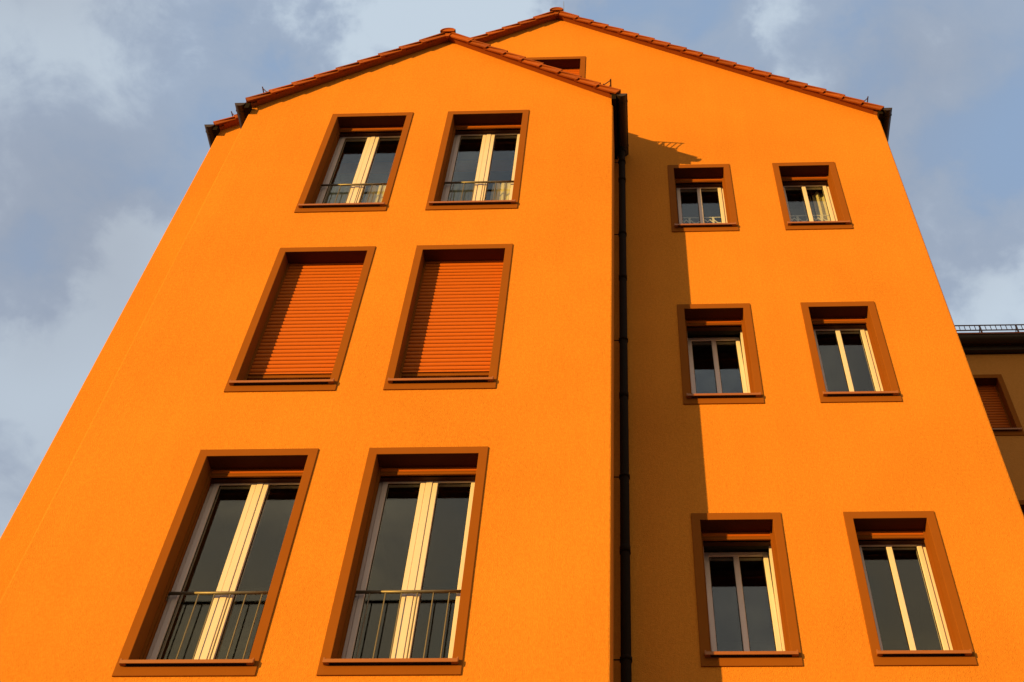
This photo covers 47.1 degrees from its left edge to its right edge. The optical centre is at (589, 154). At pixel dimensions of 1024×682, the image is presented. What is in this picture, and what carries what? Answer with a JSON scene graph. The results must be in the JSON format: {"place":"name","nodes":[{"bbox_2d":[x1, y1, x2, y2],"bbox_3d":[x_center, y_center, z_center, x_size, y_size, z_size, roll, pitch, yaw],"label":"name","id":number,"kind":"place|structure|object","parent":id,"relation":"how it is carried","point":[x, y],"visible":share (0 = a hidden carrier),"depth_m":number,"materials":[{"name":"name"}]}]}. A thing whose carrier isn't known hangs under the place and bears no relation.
{"place":"outdoors","nodes":[
{"label":"outdoors","id":0,"kind":"place"},
{"bbox_2d":[0,0,1023,537],"label":"sky","id":1,"kind":"structure","parent":0,"point":[106,106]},
{"bbox_2d":[955,324,1023,514],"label":"apartment block","id":2,"kind":"structure","parent":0,"point":[995,360],"depth_m":18.98,"materials":[{"name":"paint"}]},
{"bbox_2d":[973,374,1023,435],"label":"window","id":3,"kind":"structure","parent":2,"relation":"in","point":[1002,415],"depth_m":18.64,"materials":[{"name":"orange plastic"}]},
{"bbox_2d":[1018,500,1023,514],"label":"window","id":4,"kind":"structure","parent":2,"relation":"in","point":[1021,502],"depth_m":16.85,"materials":[{"name":"brown plastic"}]},
{"label":"ground","id":5,"kind":"structure","parent":0,"visible":0},
{"bbox_2d":[0,28,631,681],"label":"gabled house","id":6,"kind":"structure","parent":5,"relation":"on","point":[354,438],"depth_m":11.49,"materials":[{"name":"orange paint"}]},
{"bbox_2d":[112,448,318,676],"bbox_3d":[-3.083,3.482,10.027,1.112,2.355,0.399,-1,-57,2],"label":"window","id":7,"kind":"structure","parent":6,"relation":"in","point":[259,471],"depth_m":10.00,"materials":[{"name":"brown plastic"}]},
{"bbox_2d":[224,246,375,391],"bbox_3d":[-3.025,1.814,12.598,1.112,2.377,0.399,-1,-57,2],"label":"window","id":8,"kind":"structure","parent":6,"relation":"in","point":[301,326],"depth_m":12.59,"materials":[{"name":"orange plastic"}]},
{"bbox_2d":[325,186,350,202],"bbox_3d":[-3.202,0.682,14.827,0.389,1.040,0.033,-1,-57,2],"label":"curtain","id":9,"kind":"object","parent":6,"relation":"hanging from","point":[333,193],"visible":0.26,"depth_m":15.08,"materials":[{"name":"grey fabric"}]},
{"bbox_2d":[294,112,413,212],"bbox_3d":[-2.969,0.178,15.119,1.112,2.350,0.399,-1,-57,2],"label":"window","id":10,"kind":"structure","parent":6,"relation":"in","point":[372,128],"depth_m":15.34,"materials":[{"name":"brown plastic"}]},
{"bbox_2d":[363,185,385,202],"bbox_3d":[-2.688,0.681,14.795,0.399,1.046,0.052,-1,-57,2],"label":"curtain","id":11,"kind":"object","parent":6,"relation":"hanging from","point":[374,194],"visible":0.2,"depth_m":15.06,"materials":[{"name":"beige fabric"}]},
{"bbox_2d":[316,446,488,675],"bbox_3d":[-1.501,3.450,9.971,1.109,2.355,0.399,-1,-57,2],"label":"window","id":12,"kind":"structure","parent":6,"relation":"in","point":[429,469],"depth_m":9.95,"materials":[{"name":"brown plastic"}]},
{"bbox_2d":[383,244,512,389],"bbox_3d":[-1.444,1.782,12.542,1.109,2.377,0.399,-1,-57,2],"label":"window","id":13,"kind":"structure","parent":6,"relation":"in","point":[450,328],"depth_m":12.54,"materials":[{"name":"orange plastic"}]},
{"bbox_2d":[449,183,473,200],"bbox_3d":[-1.613,0.650,14.771,0.389,1.040,0.042,-1,-57,2],"label":"curtain","id":14,"kind":"object","parent":6,"relation":"hanging from","point":[458,189],"visible":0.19,"depth_m":15.01,"materials":[{"name":"grey fabric"}]},
{"bbox_2d":[425,110,528,210],"bbox_3d":[-1.387,0.146,15.062,1.109,2.350,0.399,-1,-57,2],"label":"window","id":15,"kind":"structure","parent":6,"relation":"in","point":[488,126],"depth_m":15.30,"materials":[{"name":"brown plastic"}]},
{"bbox_2d":[490,183,510,199],"bbox_3d":[-1.084,0.649,14.738,0.368,1.046,0.052,-1,-57,2],"label":"curtain","id":16,"kind":"object","parent":6,"relation":"hanging from","point":[499,191],"visible":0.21,"depth_m":15.00,"materials":[{"name":"beige fabric"}]},
{"bbox_2d":[0,7,1023,681],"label":"gabled house","id":17,"kind":"structure","parent":5,"relation":"on","point":[820,487],"depth_m":12.40,"materials":[{"name":"orange paint"}]},
{"bbox_2d":[527,56,585,77],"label":"window","id":18,"kind":"structure","parent":17,"relation":"in","point":[572,64],"depth_m":18.97,"materials":[{"name":"brown plastic"}]},
{"bbox_2d":[683,217,720,223],"bbox_3d":[1.506,0.898,15.722,0.635,0.170,0.006,-1,-57,2],"label":"ornamental rail","id":19,"kind":"object","parent":17,"relation":"attached to","point":[713,220],"visible":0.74,"depth_m":15.74,"materials":[{"name":"black metal"}]},
{"bbox_2d":[667,164,738,231],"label":"window","id":20,"kind":"structure","parent":17,"relation":"in","point":[699,178],"depth_m":15.96,"materials":[{"name":"brown plastic"}]},
{"bbox_2d":[677,303,763,404],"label":"window","id":21,"kind":"structure","parent":17,"relation":"in","point":[731,318],"depth_m":13.43,"materials":[{"name":"brown plastic"}]},
{"bbox_2d":[691,512,802,666],"bbox_3d":[1.388,4.025,10.634,0.854,1.663,0.524,-1,-57,2],"label":"window","id":22,"kind":"structure","parent":17,"relation":"in","point":[710,531],"depth_m":10.74,"materials":[{"name":"brown plastic"}]},
{"bbox_2d":[802,196,816,220],"bbox_3d":[3.006,0.948,15.762,0.132,1.320,0.036,-6,-57,5],"label":"curtain","id":23,"kind":"object","parent":17,"relation":"hanging from","point":[811,205],"visible":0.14,"depth_m":16.08,"materials":[{"name":"grey fabric"}]},
{"bbox_2d":[792,215,829,221],"bbox_3d":[2.950,0.869,15.671,0.635,0.170,0.006,-1,-57,2],"label":"ornamental rail","id":24,"kind":"object","parent":17,"relation":"attached to","point":[821,218],"visible":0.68,"depth_m":15.69,"materials":[{"name":"black metal"}]},
{"bbox_2d":[772,162,852,229],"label":"window","id":25,"kind":"structure","parent":17,"relation":"in","point":[803,176],"depth_m":15.89,"materials":[{"name":"brown plastic"}]},
{"bbox_2d":[812,192,829,220],"bbox_3d":[3.230,0.901,15.727,0.307,1.320,0.079,-1,-57,2],"label":"curtain","id":26,"kind":"object","parent":17,"relation":"hanging from","point":[819,202],"visible":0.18,"depth_m":16.03,"materials":[{"name":"beige fabric"}]},
{"bbox_2d":[800,301,901,402],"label":"window","id":27,"kind":"structure","parent":17,"relation":"in","point":[859,317],"depth_m":13.28,"materials":[{"name":"brown plastic"}]},
{"bbox_2d":[843,511,976,665],"bbox_3d":[2.828,3.944,10.549,0.856,1.663,0.399,-1,-57,2],"label":"window","id":28,"kind":"structure","parent":17,"relation":"in","point":[888,531],"depth_m":10.62,"materials":[{"name":"brown plastic"}]}
]}

